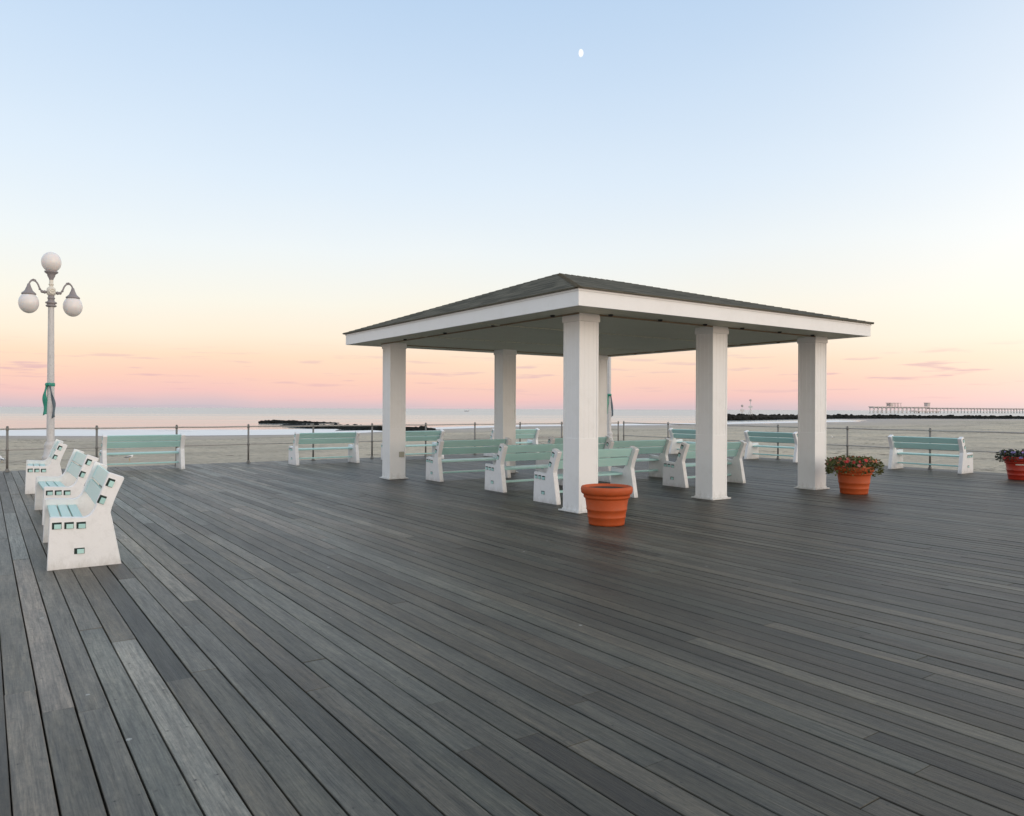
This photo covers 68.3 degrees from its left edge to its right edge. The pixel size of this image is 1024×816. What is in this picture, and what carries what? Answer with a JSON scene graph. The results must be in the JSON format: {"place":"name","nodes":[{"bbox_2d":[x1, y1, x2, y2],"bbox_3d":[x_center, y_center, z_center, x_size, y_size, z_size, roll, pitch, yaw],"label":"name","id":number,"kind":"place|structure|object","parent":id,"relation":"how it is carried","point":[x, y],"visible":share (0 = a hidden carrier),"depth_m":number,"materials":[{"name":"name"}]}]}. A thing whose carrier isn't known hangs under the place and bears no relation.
{"place":"outdoors","nodes":[
{"label":"outdoors","id":0,"kind":"place"},
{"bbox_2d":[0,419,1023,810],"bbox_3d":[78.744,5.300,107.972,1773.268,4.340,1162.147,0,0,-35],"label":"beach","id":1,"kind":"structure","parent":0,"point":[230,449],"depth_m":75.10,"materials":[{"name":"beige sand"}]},
{"bbox_2d":[0,498,102,815],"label":"boardwalk frame","id":2,"kind":"object","parent":1,"relation":"on","point":[38,705],"depth_m":4.32,"materials":[{"name":"black wood"}]},
{"bbox_2d":[0,452,1023,815],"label":"boardwalk","id":3,"kind":"structure","parent":2,"relation":"on","point":[320,638],"depth_m":5.03,"materials":[{"name":"grey wood"}]},
{"bbox_2d":[25,439,66,493],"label":"bench","id":4,"kind":"object","parent":3,"relation":"on","point":[49,466],"visible":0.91,"depth_m":14.11,"materials":[{"name":"green paint"}]},
{"bbox_2d":[18,252,82,459],"bbox_3d":[-11.435,-1.147,18.727,1.398,5.442,0.440,0,0,-45],"label":"lamp post","id":5,"kind":"object","parent":3,"relation":"on","point":[28,299],"visible":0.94,"depth_m":18.66,"materials":[{"name":"white metal"}]},
{"bbox_2d":[42,383,55,417],"bbox_3d":[-11.451,-0.180,18.672,0.272,0.895,0.256,0,0,-38],"label":"ribbon","id":6,"kind":"object","parent":5,"relation":"attached to","point":[44,398],"visible":1,"depth_m":18.64,"materials":[{"name":"green fabric"}]},
{"bbox_2d":[34,449,97,524],"bbox_3d":[-6.633,1.119,11.202,0.672,0.936,1.932,0,0,-35],"label":"bench","id":7,"kind":"object","parent":3,"relation":"on","point":[70,481],"visible":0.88,"depth_m":11.08,"materials":[{"name":"green paint"}]},
{"bbox_2d":[43,461,123,570],"bbox_3d":[-4.774,1.123,8.355,0.672,0.936,1.932,0,0,-33],"label":"bench","id":8,"kind":"object","parent":3,"relation":"on","point":[79,531],"visible":1,"depth_m":7.63,"materials":[{"name":"white paint"}]},
{"bbox_2d":[99,433,184,469],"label":"bench","id":9,"kind":"object","parent":3,"relation":"on","point":[112,441],"visible":0.96,"depth_m":19.31,"materials":[{"name":"green paint"}]},
{"bbox_2d":[0,421,618,471],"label":"railing","id":10,"kind":"object","parent":3,"relation":"on","point":[96,447],"visible":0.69,"depth_m":21.93,"materials":[{"name":"metal"}]},
{"bbox_2d":[288,431,359,464],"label":"bench","id":11,"kind":"object","parent":3,"relation":"on","point":[336,437],"visible":1,"depth_m":21.80,"materials":[{"name":"green paint"}]},
{"bbox_2d":[381,429,444,459],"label":"bench","id":12,"kind":"object","parent":3,"relation":"on","point":[420,436],"visible":0.37,"depth_m":23.90,"materials":[{"name":"green paint"}]},
{"bbox_2d":[426,437,511,481],"bbox_3d":[-0.977,1.150,17.305,1.932,0.936,0.672,0,0,-35],"label":"bench","id":13,"kind":"object","parent":3,"relation":"on","point":[434,471],"visible":0.69,"depth_m":17.01,"materials":[{"name":"green paint"}]},
{"bbox_2d":[484,428,539,456],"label":"bench","id":14,"kind":"object","parent":3,"relation":"on","point":[527,433],"visible":0.49,"depth_m":26.16,"materials":[{"name":"green paint"}]},
{"bbox_2d":[485,443,562,492],"bbox_3d":[0.426,1.153,15.247,1.932,0.936,0.672,0,0,-35],"label":"bench","id":15,"kind":"object","parent":3,"relation":"on","point":[495,479],"visible":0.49,"depth_m":14.86,"materials":[{"name":"green paint"}]},
{"bbox_2d":[536,435,611,472],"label":"bench","id":16,"kind":"object","parent":3,"relation":"on","point":[601,441],"visible":0.15,"depth_m":18.41,"materials":[{"name":"green paint"}]},
{"bbox_2d":[533,446,638,504],"bbox_3d":[1.340,1.154,13.434,1.932,0.936,0.672,0,0,-35],"label":"bench","id":17,"kind":"object","parent":3,"relation":"on","point":[546,488],"visible":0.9,"depth_m":13.37,"materials":[{"name":"green paint"}]},
{"bbox_2d":[581,483,632,526],"bbox_3d":[1.319,1.351,10.521,0.721,0.535,0.721,0,0,-35],"label":"flower pot","id":18,"kind":"object","parent":3,"relation":"on","point":[606,504],"visible":1,"depth_m":10.28,"materials":[{"name":"ceramic"}]},
{"bbox_2d":[342,273,873,513],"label":"pavilion","id":19,"kind":"structure","parent":3,"relation":"on","point":[584,327],"depth_m":13.73,"materials":[{"name":"white paint"}]},
{"bbox_2d":[607,357,612,440],"bbox_3d":[3.773,-1.073,29.314,1.398,5.442,0.440,0,0,-35],"label":"lamp post","id":20,"kind":"object","parent":3,"relation":"on","point":[609,432],"visible":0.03,"depth_m":29.25,"materials":[{"name":"metal"}]},
{"bbox_2d":[607,394,612,416],"bbox_3d":[3.756,-0.106,29.260,0.272,0.895,0.256,0,0,-38],"label":"ribbon","id":21,"kind":"object","parent":20,"relation":"attached to","point":[608,395],"visible":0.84,"depth_m":29.21,"materials":[{"name":"green fabric"}]},
{"bbox_2d":[598,438,671,481],"bbox_3d":[2.760,1.165,17.358,1.932,0.936,0.672,0,0,-35],"label":"bench","id":22,"kind":"object","parent":3,"relation":"on","point":[655,461],"visible":0.56,"depth_m":17.50,"materials":[{"name":"green paint"}]},
{"bbox_2d":[668,428,695,453],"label":"bench","id":23,"kind":"object","parent":3,"relation":"on","point":[675,445],"visible":0.52,"depth_m":27.29,"materials":[{"name":"green paint"}]},
{"bbox_2d":[663,440,746,487],"bbox_3d":[4.157,1.169,16.236,1.932,0.936,0.672,0,0,-34],"label":"bench","id":24,"kind":"object","parent":3,"relation":"on","point":[674,474],"visible":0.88,"depth_m":15.88,"materials":[{"name":"green paint"}]},
{"bbox_2d":[744,430,797,461],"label":"bench","id":25,"kind":"object","parent":3,"relation":"on","point":[751,450],"visible":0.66,"depth_m":24.10,"materials":[{"name":"green paint"}]},
{"bbox_2d":[623,421,1023,468],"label":"railing","id":26,"kind":"object","parent":3,"relation":"on","point":[847,428],"visible":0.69,"depth_m":22.59,"materials":[{"name":"metal"}]},
{"bbox_2d":[825,455,884,494],"bbox_3d":[6.572,1.273,14.521,1.113,0.742,1.104,0,0,-35],"label":"flower pot","id":27,"kind":"object","parent":3,"relation":"on","point":[854,473],"visible":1,"depth_m":14.29,"materials":[{"name":"ceramic"}]},
{"bbox_2d":[888,435,972,473],"bbox_3d":[11.111,1.202,20.115,0.672,0.936,1.932,0,0,-35],"label":"bench","id":28,"kind":"object","parent":3,"relation":"on","point":[964,465],"visible":1,"depth_m":19.98,"materials":[{"name":"green paint"}]},
{"bbox_2d":[995,449,1023,479],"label":"flower pot","id":29,"kind":"object","parent":3,"relation":"on","point":[1013,460],"visible":1,"depth_m":17.47,"materials":[{"name":"red ceramic"}]},
{"bbox_2d":[0,407,1023,435],"bbox_3d":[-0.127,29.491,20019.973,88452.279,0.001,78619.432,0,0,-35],"label":"sea","id":30,"kind":"structure","parent":0,"point":[35,417],"depth_m":429.80,"materials":[{"name":"liquid"}]},
{"bbox_2d":[258,420,335,423],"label":"rock jetty","id":31,"kind":"object","parent":30,"relation":"in","point":[282,422],"visible":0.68,"depth_m":224.28,"materials":[{"name":"black stone"}]},
{"bbox_2d":[280,423,435,430],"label":"rock jetty","id":32,"kind":"object","parent":30,"relation":"in","point":[415,428],"visible":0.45,"depth_m":160.62,"materials":[{"name":"black stone"}]},
{"bbox_2d":[0,420,854,435],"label":"surf","id":33,"kind":"structure","parent":30,"relation":"on","point":[90,432],"depth_m":145.19,"materials":[{"name":"white liquid"}]},
{"bbox_2d":[727,413,1023,420],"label":"rock jetty","id":34,"kind":"object","parent":30,"relation":"in","point":[738,417],"visible":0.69,"depth_m":415.00,"materials":[{"name":"black stone"}]},
{"bbox_2d":[748,399,752,415],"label":"navigation marker","id":35,"kind":"object","parent":34,"relation":"on","point":[750,406],"visible":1,"depth_m":336.89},
{"bbox_2d":[868,403,1023,412],"bbox_3d":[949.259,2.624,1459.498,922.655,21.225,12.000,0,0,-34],"label":"pier","id":36,"kind":"structure","parent":30,"relation":"in","point":[926,408],"depth_m":1301.66,"materials":[{"name":"grey"}]},
{"bbox_2d":[0,0,1023,410],"label":"sky","id":37,"kind":"structure","parent":0,"point":[226,191],"materials":[{"name":"blue"}]}
]}

